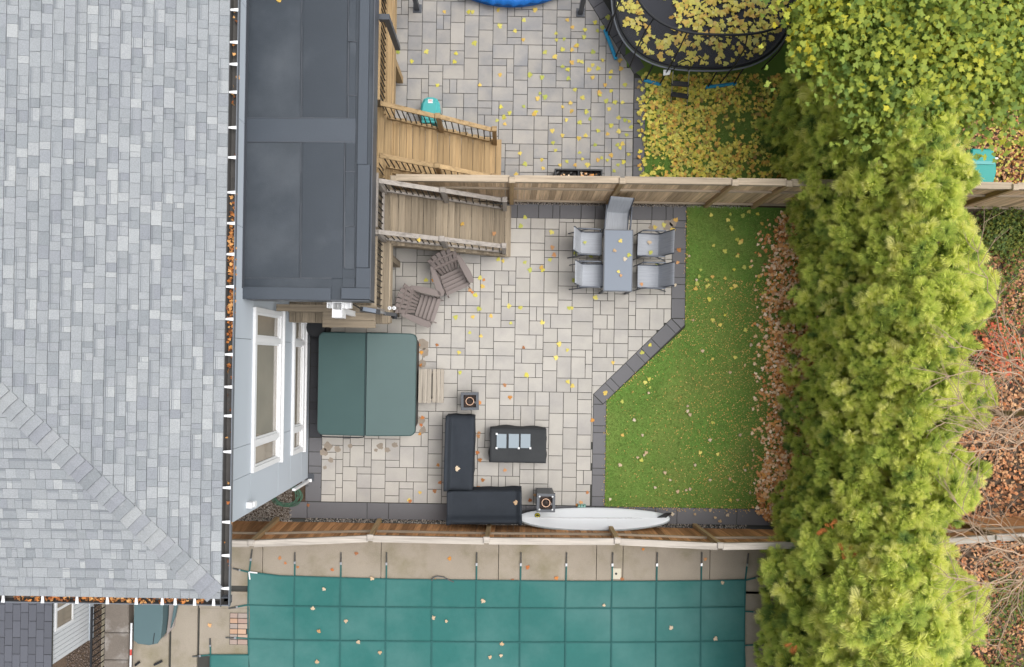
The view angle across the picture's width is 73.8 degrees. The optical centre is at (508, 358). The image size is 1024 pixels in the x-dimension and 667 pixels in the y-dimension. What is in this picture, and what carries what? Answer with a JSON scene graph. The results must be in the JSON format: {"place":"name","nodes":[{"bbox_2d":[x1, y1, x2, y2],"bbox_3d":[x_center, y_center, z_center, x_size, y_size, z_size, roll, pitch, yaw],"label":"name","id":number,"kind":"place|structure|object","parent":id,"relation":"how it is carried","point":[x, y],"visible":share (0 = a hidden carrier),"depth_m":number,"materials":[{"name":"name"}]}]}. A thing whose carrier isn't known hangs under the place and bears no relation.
{"place":"outdoors","nodes":[
{"label":"outdoors","id":0,"kind":"place"},
{"bbox_2d":[66,604,101,666],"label":"pebble ground","id":1,"kind":"structure","parent":0,"point":[85,655],"depth_m":15.93,"materials":[{"name":"brown gravel"}]},
{"bbox_2d":[101,517,793,666],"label":"pool deck","id":2,"kind":"structure","parent":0,"point":[185,639],"depth_m":15.90,"materials":[{"name":"concrete"}]},
{"bbox_2d":[90,604,104,666],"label":"railing","id":3,"kind":"object","parent":2,"relation":"on","point":[91,632],"visible":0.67,"depth_m":15.36,"materials":[{"name":"black metal"}]},
{"bbox_2d":[104,604,133,666],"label":"walkway","id":4,"kind":"structure","parent":2,"relation":"on","point":[119,618],"depth_m":15.68,"materials":[{"name":"grey concrete"}]},
{"bbox_2d":[129,623,132,666],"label":"pole","id":5,"kind":"object","parent":4,"relation":"on","point":[130,664],"visible":1,"depth_m":15.58,"materials":[{"name":"white metal"}]},
{"bbox_2d":[134,605,177,644],"bbox_3d":[-8.105,5.926,15.722,0.905,0.356,1.210,1,90,0],"label":"slide","id":6,"kind":"object","parent":2,"relation":"on","point":[151,622],"visible":0.7,"depth_m":15.55,"materials":[{"name":"teal plastic"}]},
{"bbox_2d":[229,613,247,644],"bbox_3d":[-6.290,6.284,15.890,0.431,0.020,0.741,1,90,0],"label":"brick patch","id":7,"kind":"object","parent":2,"relation":"on","point":[238,624],"visible":1,"depth_m":15.88,"materials":[{"name":"beige brick"}]},
{"bbox_2d":[192,549,759,666],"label":"pool cover","id":8,"kind":"object","parent":2,"relation":"on","point":[541,623],"visible":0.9,"depth_m":15.89,"materials":[{"name":"fabric"}]},
{"bbox_2d":[611,568,620,578],"bbox_3d":[2.493,4.997,15.889,0.230,0.019,0.250,1,90,0],"label":"skimmer lid","id":9,"kind":"object","parent":2,"relation":"on","point":[616,573],"visible":1,"depth_m":15.88,"materials":[{"name":"beige plastic"}]},
{"bbox_2d":[377,0,645,196],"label":"patio","id":10,"kind":"structure","parent":0,"point":[509,54],"depth_m":15.90,"materials":[{"name":"grey stone"}]},
{"bbox_2d":[421,97,440,126],"bbox_3d":[-1.789,-5.668,15.697,0.450,0.406,0.585,1,90,0],"label":"storage tub","id":11,"kind":"object","parent":10,"relation":"on","point":[430,104],"visible":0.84,"depth_m":15.50,"materials":[{"name":"teal plastic"}]},
{"bbox_2d":[376,0,501,192],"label":"deck","id":12,"kind":"structure","parent":10,"relation":"on","point":[479,154],"depth_m":14.46,"materials":[{"name":"brown wood"}]},
{"bbox_2d":[413,0,585,16],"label":"pergola","id":13,"kind":"object","parent":10,"relation":"on","point":[417,8],"visible":1,"depth_m":15.84,"materials":[{"name":"grey metal"}]},
{"bbox_2d":[473,0,550,7],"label":"wading pool","id":14,"kind":"structure","parent":10,"relation":"on","point":[511,3],"depth_m":15.66,"materials":[{"name":"blue plastic"}]},
{"bbox_2d":[554,169,602,190],"bbox_3d":[1.585,-4.120,15.730,1.092,0.340,0.430,1,90,0],"label":"planter","id":15,"kind":"object","parent":10,"relation":"on","point":[573,172],"depth_m":15.65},
{"bbox_2d":[289,203,771,525],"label":"patio","id":16,"kind":"structure","parent":0,"point":[375,477],"depth_m":15.90,"materials":[{"name":"stone pavers"}]},
{"bbox_2d":[308,474,313,480],"bbox_3d":[-4.613,2.761,15.889,0.140,0.018,0.180,1,90,0],"label":"drain grate","id":17,"kind":"object","parent":16,"relation":"on","point":[310,476],"visible":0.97,"depth_m":15.89,"materials":[{"name":"grey metal"}]},
{"bbox_2d":[306,323,330,337],"bbox_3d":[-4.341,-0.709,15.620,0.457,0.560,0.457,43,90,0],"label":"bin","id":18,"kind":"object","parent":16,"relation":"on","point":[315,330],"visible":0.53,"depth_m":15.34,"materials":[{"name":"black plastic"}]},
{"bbox_2d":[317,332,418,437],"bbox_3d":[-3.112,0.586,15.369,2.174,1.062,2.324,1,90,0],"label":"hot tub","id":19,"kind":"object","parent":16,"relation":"on","point":[368,384],"visible":1,"depth_m":14.92,"materials":[{"name":"green plastic"}]},
{"bbox_2d":[276,173,510,327],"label":"deck","id":20,"kind":"structure","parent":16,"relation":"on","point":[443,217],"depth_m":14.47,"materials":[{"name":"brown wood"}]},
{"bbox_2d":[395,283,443,326],"bbox_3d":[-2.066,-1.236,15.431,1.023,0.984,0.870,18,90,0],"label":"adirondack chair","id":21,"kind":"object","parent":16,"relation":"on","point":[426,312],"visible":0.99,"depth_m":15.33,"materials":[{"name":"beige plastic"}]},
{"bbox_2d":[418,369,443,402],"bbox_3d":[-1.782,0.618,15.720,0.558,0.360,0.777,1,90,0],"label":"step","id":22,"kind":"object","parent":16,"relation":"on","point":[425,381],"visible":1,"depth_m":15.54,"materials":[{"name":"beige wood"}]},
{"bbox_2d":[427,248,473,297],"bbox_3d":[-1.344,-1.975,15.431,0.870,0.984,1.023,-24,90,0],"label":"adirondack chair","id":23,"kind":"object","parent":16,"relation":"on","point":[462,271],"visible":0.99,"depth_m":15.33,"materials":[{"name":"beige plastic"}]},
{"bbox_2d":[443,413,475,490],"bbox_3d":[-1.117,2.113,15.486,0.678,0.788,1.704,1,90,0],"label":"sofa cover","id":24,"kind":"object","parent":16,"relation":"on","point":[460,440],"visible":1,"depth_m":15.30,"materials":[{"name":"grey fabric"}]},
{"bbox_2d":[461,392,478,409],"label":"fire column","id":25,"kind":"structure","parent":16,"relation":"on","point":[469,400],"depth_m":15.40,"materials":[{"name":"grey metal"}]},
{"bbox_2d":[446,486,521,525],"bbox_3d":[-0.548,3.322,15.443,1.706,0.873,0.770,1,90,0],"label":"sofa cover","id":26,"kind":"object","parent":16,"relation":"on","point":[487,505],"visible":0.98,"depth_m":15.28,"materials":[{"name":"grey fabric"}]},
{"bbox_2d":[488,425,546,462],"bbox_3d":[0.202,1.965,15.661,1.363,0.438,0.866,1,90,0],"label":"table cover","id":27,"kind":"object","parent":16,"relation":"on","point":[536,452],"visible":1,"depth_m":15.45,"materials":[{"name":"grey fabric"}]},
{"bbox_2d":[496,433,505,448],"bbox_3d":[-0.181,1.854,15.424,0.243,0.021,0.364,1,90,0],"label":"sheet","id":28,"kind":"object","parent":27,"relation":"on","point":[501,440],"visible":1,"depth_m":15.42,"materials":[{"name":"white paint"}]},
{"bbox_2d":[509,434,519,448],"bbox_3d":[0.118,1.865,15.424,0.254,0.021,0.342,1,90,0],"label":"sheet","id":29,"kind":"object","parent":27,"relation":"on","point":[513,440],"visible":1,"depth_m":15.42,"materials":[{"name":"white paint"}]},
{"bbox_2d":[521,434,530,448],"bbox_3d":[0.384,1.865,15.424,0.243,0.021,0.342,1,90,0],"label":"sheet","id":30,"kind":"object","parent":27,"relation":"on","point":[525,440],"visible":1,"depth_m":15.42,"materials":[{"name":"white paint"}]},
{"bbox_2d":[536,488,554,511],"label":"fire column","id":31,"kind":"structure","parent":16,"relation":"on","point":[545,499],"depth_m":15.14,"materials":[{"name":"grey metal"}]},
{"bbox_2d":[577,504,585,507],"bbox_3d":[1.685,3.425,15.860,0.197,0.077,0.117,1,90,0],"label":"toy","id":32,"kind":"object","parent":16,"relation":"on","point":[581,505],"visible":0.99,"depth_m":15.84,"materials":[{"name":"teal plastic"}]},
{"bbox_2d":[568,226,602,259],"bbox_3d":[1.748,-2.624,15.398,0.762,1.016,0.608,2,90,0],"label":"sling chair","id":33,"kind":"object","parent":16,"relation":"on","point":[592,245],"visible":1,"depth_m":15.47,"materials":[{"name":"grey fabric"}]},
{"bbox_2d":[569,260,602,289],"bbox_3d":[1.779,-1.896,15.398,0.762,1.016,0.608,1,90,0],"label":"sling chair","id":34,"kind":"object","parent":16,"relation":"on","point":[587,275],"visible":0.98,"depth_m":15.47,"materials":[{"name":"grey fabric"}]},
{"bbox_2d":[522,508,671,530],"bbox_3d":[1.947,3.668,15.580,3.439,0.461,0.478,1,90,0],"label":"paddle board","id":35,"kind":"object","parent":16,"relation":"on","point":[598,519],"visible":0.9,"depth_m":15.51,"materials":[{"name":"glossy white plastic"},{"name":"black plastic"}]},
{"bbox_2d":[599,229,632,294],"bbox_3d":[2.427,-2.188,15.529,0.650,0.742,1.380,1,90,0],"label":"dining table","id":36,"kind":"object","parent":16,"relation":"on","point":[613,264],"visible":0.97,"depth_m":15.16,"materials":[{"name":"metal"}]},
{"bbox_2d":[602,196,634,231],"bbox_3d":[2.448,-3.204,15.398,0.608,1.016,0.762,5,90,0],"label":"sling chair","id":37,"kind":"object","parent":16,"relation":"on","point":[617,211],"visible":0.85,"depth_m":15.43,"materials":[{"name":"grey fabric"}]},
{"bbox_2d":[633,261,674,291],"bbox_3d":[3.276,-1.869,15.398,0.762,1.016,0.608,1,90,0],"label":"sling chair","id":38,"kind":"object","parent":16,"relation":"on","point":[659,277],"visible":1,"depth_m":15.46,"materials":[{"name":"grey fabric"}]},
{"bbox_2d":[633,229,674,260],"bbox_3d":[3.276,-2.581,15.398,0.762,1.016,0.608,2,90,0],"label":"sling chair","id":39,"kind":"object","parent":16,"relation":"on","point":[661,245],"visible":0.99,"depth_m":15.46,"materials":[{"name":"grey fabric"}]},
{"bbox_2d":[390,174,1023,209],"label":"fence","id":40,"kind":"object","parent":16,"relation":"on","point":[753,193],"visible":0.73,"depth_m":14.62,"materials":[{"name":"brown wood"}]},
{"bbox_2d":[53,2,1023,666],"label":"ground","id":41,"kind":"structure","parent":0,"point":[61,662],"depth_m":15.96,"materials":[{"name":"soil"}]},
{"bbox_2d":[0,602,93,666],"bbox_3d":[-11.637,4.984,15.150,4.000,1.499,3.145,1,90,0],"label":"house","id":42,"kind":"structure","parent":41,"relation":"on","point":[41,634],"depth_m":14.40,"materials":[{"name":"white siding"},{"name":"slate tile"},{"name":"blue grey siding"}]},
{"bbox_2d":[54,603,73,631],"bbox_3d":[-9.672,5.500,14.845,0.032,0.610,0.626,1,90,0],"label":"window","id":43,"kind":"structure","parent":42,"relation":"in","point":[64,612],"depth_m":14.81,"materials":[{"name":"white paint"}]},
{"bbox_2d":[0,0,311,606],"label":"house","id":44,"kind":"structure","parent":41,"relation":"on","point":[124,461],"depth_m":9.83,"materials":[{"name":"roof shingles"},{"name":"blue grey siding"},{"name":"white paint"}]},
{"bbox_2d":[14,11,239,603],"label":"gutter leaves","id":45,"kind":"object","parent":44,"relation":"on","point":[229,308],"visible":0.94,"depth_m":10.07,"materials":[{"name":"brown plant"}]},
{"bbox_2d":[250,307,285,472],"bbox_3d":[-4.655,0.561,13.108,0.190,1.515,3.070,1,90,0],"label":"window","id":46,"kind":"structure","parent":44,"relation":"in","point":[268,359],"depth_m":13.17,"materials":[{"name":"white paint"}]},
{"bbox_2d":[290,323,307,455],"bbox_3d":[-4.655,0.561,15.008,0.190,0.815,3.070,1,90,0],"label":"window","id":47,"kind":"structure","parent":44,"relation":"in","point":[299,342],"depth_m":15.15,"materials":[{"name":"white paint"}]},
{"bbox_2d":[242,0,384,302],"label":"roof","id":48,"kind":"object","parent":44,"relation":"attached to","point":[312,102],"visible":0.98,"depth_m":11.89,"materials":[{"name":"grey metal"}]},
{"bbox_2d":[327,302,358,318],"bbox_3d":[-3.013,-0.870,13.105,0.426,2.090,0.275,1,90,0],"label":"rainwater head","id":49,"kind":"object","parent":48,"relation":"attached to","point":[341,310],"visible":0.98,"depth_m":12.15},
{"bbox_2d":[352,303,397,318],"bbox_3d":[-2.536,-0.912,12.868,0.698,1.338,0.249,1,90,0],"label":"downpipe","id":50,"kind":"object","parent":48,"relation":"attached to","point":[375,311],"visible":0.98,"depth_m":13.08,"materials":[{"name":"grey plastic"}]},
{"bbox_2d":[379,14,399,49],"bbox_3d":[-2.252,-6.171,12.925,0.189,1.250,0.100,1,90,0],"label":"downpipe","id":51,"kind":"object","parent":48,"relation":"attached to","point":[386,19],"visible":0.93,"depth_m":12.69,"materials":[{"name":"grey metal"}]},
{"bbox_2d":[236,202,746,528],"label":"gravel","id":52,"kind":"structure","parent":41,"relation":"on","point":[285,519],"depth_m":15.89,"materials":[{"name":"gravel"}]},
{"bbox_2d":[272,485,302,506],"bbox_3d":[-5.160,3.156,15.831,0.740,0.134,0.568,1,90,0],"label":"hose","id":53,"kind":"object","parent":52,"relation":"on","point":[279,503],"visible":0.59,"depth_m":15.82,"materials":[{"name":"green rubber"}]},
{"bbox_2d":[232,516,1023,549],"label":"fence","id":54,"kind":"object","parent":41,"relation":"on","point":[275,531],"visible":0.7,"depth_m":14.79,"materials":[{"name":"wood"}]},
{"bbox_2d":[753,602,891,666],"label":"cedar tree","id":55,"kind":"object","parent":41,"relation":"on","point":[763,621],"visible":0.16,"depth_m":14.79,"materials":[{"name":"green plant"}]},
{"bbox_2d":[756,488,968,666],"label":"cedar tree","id":56,"kind":"object","parent":41,"relation":"on","point":[776,573],"visible":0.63,"depth_m":12.16,"materials":[{"name":"green plant"}]},
{"bbox_2d":[783,517,858,653],"bbox_3d":[6.181,4.402,12.718,1.451,1.912,2.911,1,90,0],"label":"dry foliage","id":57,"kind":"object","parent":56,"relation":"attached to","point":[792,648],"visible":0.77,"depth_m":12.76,"materials":[{"name":"brown plant"}]},
{"bbox_2d":[766,457,960,597],"bbox_3d":[6.913,3.443,13.625,2.655,4.555,2.650,1,90,0],"label":"cedar tree","id":58,"kind":"object","parent":41,"relation":"on","point":[893,554],"visible":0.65,"depth_m":12.15,"materials":[{"name":"green plant"}]},
{"bbox_2d":[764,560,986,666],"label":"cedar tree","id":59,"kind":"object","parent":41,"relation":"on","point":[792,615],"visible":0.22,"depth_m":12.94,"materials":[{"name":"green plant"}]},
{"bbox_2d":[822,551,992,653],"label":"cedar tree","id":60,"kind":"object","parent":41,"relation":"on","point":[966,616],"visible":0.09,"depth_m":12.49,"materials":[{"name":"green plant"}]},
{"bbox_2d":[931,469,1023,666],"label":"bare tree","id":61,"kind":"object","parent":41,"relation":"on","point":[1020,539],"visible":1,"depth_m":11.49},
{"bbox_2d":[950,98,1023,666],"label":"brown leaf carpet","id":62,"kind":"object","parent":41,"relation":"on","point":[996,476],"visible":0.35,"depth_m":15.89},
{"bbox_2d":[910,203,1023,494],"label":"bare tree","id":63,"kind":"object","parent":62,"relation":"on","point":[1006,415],"visible":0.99,"depth_m":11.43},
{"bbox_2d":[952,149,997,181],"bbox_3d":[10.614,-4.299,15.557,0.620,0.685,0.803,1,90,0],"label":"storage bin","id":64,"kind":"object","parent":62,"relation":"on","point":[986,168],"visible":0.43,"depth_m":15.24,"materials":[{"name":"teal plastic"}]},
{"bbox_2d":[978,110,1023,182],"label":"yellow leaf scatter","id":65,"kind":"object","parent":62,"relation":"on","point":[1008,162],"visible":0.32,"depth_m":15.87,"materials":[{"name":"yellow plant"}]},
{"bbox_2d":[966,0,1020,120],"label":"maple tree","id":66,"kind":"object","parent":41,"relation":"on","point":[1007,2],"depth_m":12.00,"materials":[{"name":"green plant"}]},
{"bbox_2d":[968,206,1023,666],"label":"ground cover","id":67,"kind":"object","parent":41,"relation":"on","point":[1006,243],"visible":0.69,"depth_m":15.73,"materials":[{"name":"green plant"}]},
{"bbox_2d":[973,317,1023,383],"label":"red shrub","id":68,"kind":"object","parent":41,"relation":"on","point":[1004,353],"visible":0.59,"depth_m":15.24,"materials":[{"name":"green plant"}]},
{"bbox_2d":[604,206,834,508],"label":"lawn","id":69,"kind":"structure","parent":0,"point":[635,448],"depth_m":15.90,"materials":[{"name":"green plant"}]},
{"bbox_2d":[603,211,770,512],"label":"leaf crumbs","id":70,"kind":"object","parent":69,"relation":"on","point":[714,398],"visible":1,"depth_m":15.87,"materials":[{"name":"plant"}]},
{"bbox_2d":[737,210,819,523],"bbox_3d":[6.348,0.194,15.857,2.171,0.172,7.321,1,90,0],"label":"leaf drift","id":71,"kind":"object","parent":69,"relation":"on","point":[787,390],"visible":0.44,"depth_m":15.85,"materials":[{"name":"brown plant"}]},
{"bbox_2d":[776,370,964,481],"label":"cedar tree","id":72,"kind":"object","parent":69,"relation":"on","point":[909,430],"visible":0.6,"depth_m":12.41,"materials":[{"name":"green plant"}]},
{"bbox_2d":[779,311,971,425],"bbox_3d":[7.253,0.175,13.591,2.522,4.622,2.625,1,90,0],"label":"cedar tree","id":73,"kind":"object","parent":69,"relation":"on","point":[900,373],"visible":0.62,"depth_m":12.11,"materials":[{"name":"green plant"}]},
{"bbox_2d":[781,414,977,535],"bbox_3d":[7.307,2.388,13.662,2.678,4.480,2.665,41,90,0],"label":"cedar tree","id":74,"kind":"object","parent":69,"relation":"on","point":[935,513],"visible":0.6,"depth_m":12.24,"materials":[{"name":"green plant"}]},
{"bbox_2d":[780,249,983,373],"bbox_3d":[7.290,-0.965,13.493,2.729,4.818,2.715,45,90,0],"label":"cedar tree","id":75,"kind":"object","parent":69,"relation":"on","point":[940,288],"visible":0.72,"depth_m":11.98,"materials":[{"name":"green plant"}]},
{"bbox_2d":[783,134,983,265],"bbox_3d":[7.305,-3.209,13.548,2.612,4.709,2.570,1,90,0],"label":"cedar tree","id":76,"kind":"object","parent":69,"relation":"on","point":[961,180],"visible":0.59,"depth_m":12.02,"materials":[{"name":"green plant"}]},
{"bbox_2d":[791,188,991,317],"bbox_3d":[7.425,-2.037,13.573,2.738,4.658,2.744,38,90,0],"label":"cedar tree","id":77,"kind":"object","parent":69,"relation":"on","point":[952,226],"visible":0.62,"depth_m":12.17,"materials":[{"name":"green plant"}]},
{"bbox_2d":[822,238,1002,341],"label":"cedar tree","id":78,"kind":"object","parent":69,"relation":"on","point":[982,298],"visible":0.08,"depth_m":12.63,"materials":[{"name":"green plant"}]},
{"bbox_2d":[840,438,993,533],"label":"cedar tree","id":79,"kind":"object","parent":69,"relation":"on","point":[984,467],"visible":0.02,"depth_m":13.00,"materials":[{"name":"green plant"}]},
{"bbox_2d":[844,351,1000,444],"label":"cedar tree","id":80,"kind":"object","parent":69,"relation":"on","point":[970,400],"visible":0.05,"depth_m":12.55,"materials":[{"name":"green plant"}]},
{"bbox_2d":[625,0,867,179],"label":"lawn","id":81,"kind":"structure","parent":0,"point":[776,64],"depth_m":15.90,"materials":[{"name":"green plant"}]},
{"bbox_2d":[670,71,689,105],"bbox_3d":[3.882,-6.116,15.470,0.563,0.872,0.461,1,90,0],"label":"ladder","id":82,"kind":"object","parent":81,"relation":"on","point":[680,84],"visible":1,"depth_m":15.44,"materials":[{"name":"metal"}]},
{"bbox_2d":[603,0,798,88],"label":"trampoline","id":83,"kind":"object","parent":81,"relation":"on","point":[657,14],"depth_m":15.10,"materials":[{"name":"black fabric"}]},
{"bbox_2d":[636,72,798,178],"bbox_3d":[4.888,-5.412,15.859,3.885,0.182,2.556,1,90,0],"label":"yellow leaf carpet","id":84,"kind":"object","parent":81,"relation":"on","point":[699,153],"visible":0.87,"depth_m":15.85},
{"bbox_2d":[785,3,813,54],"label":"cedar tree","id":85,"kind":"object","parent":81,"relation":"on","point":[793,37],"visible":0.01,"depth_m":14.99,"materials":[{"name":"green plant"}]},
{"bbox_2d":[754,35,940,173],"bbox_3d":[7.015,-5.143,13.703,2.842,4.398,2.848,40,90,0],"label":"cedar tree","id":86,"kind":"object","parent":81,"relation":"on","point":[813,110],"visible":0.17,"depth_m":14.16,"materials":[{"name":"green plant"}]},
{"bbox_2d":[774,0,967,124],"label":"cedar tree","id":87,"kind":"object","parent":81,"relation":"on","point":[788,59],"visible":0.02,"depth_m":14.24,"materials":[{"name":"green plant"}]},
{"bbox_2d":[768,75,981,223],"bbox_3d":[7.112,-4.145,13.453,2.847,4.899,2.770,1,90,0],"label":"cedar tree","id":88,"kind":"object","parent":81,"relation":"on","point":[818,144],"visible":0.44,"depth_m":12.34,"materials":[{"name":"green plant"}]},
{"bbox_2d":[758,0,1023,172],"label":"maple tree","id":89,"kind":"object","parent":81,"relation":"on","point":[989,73],"visible":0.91,"depth_m":11.17,"materials":[{"name":"green plant"}]}
]}

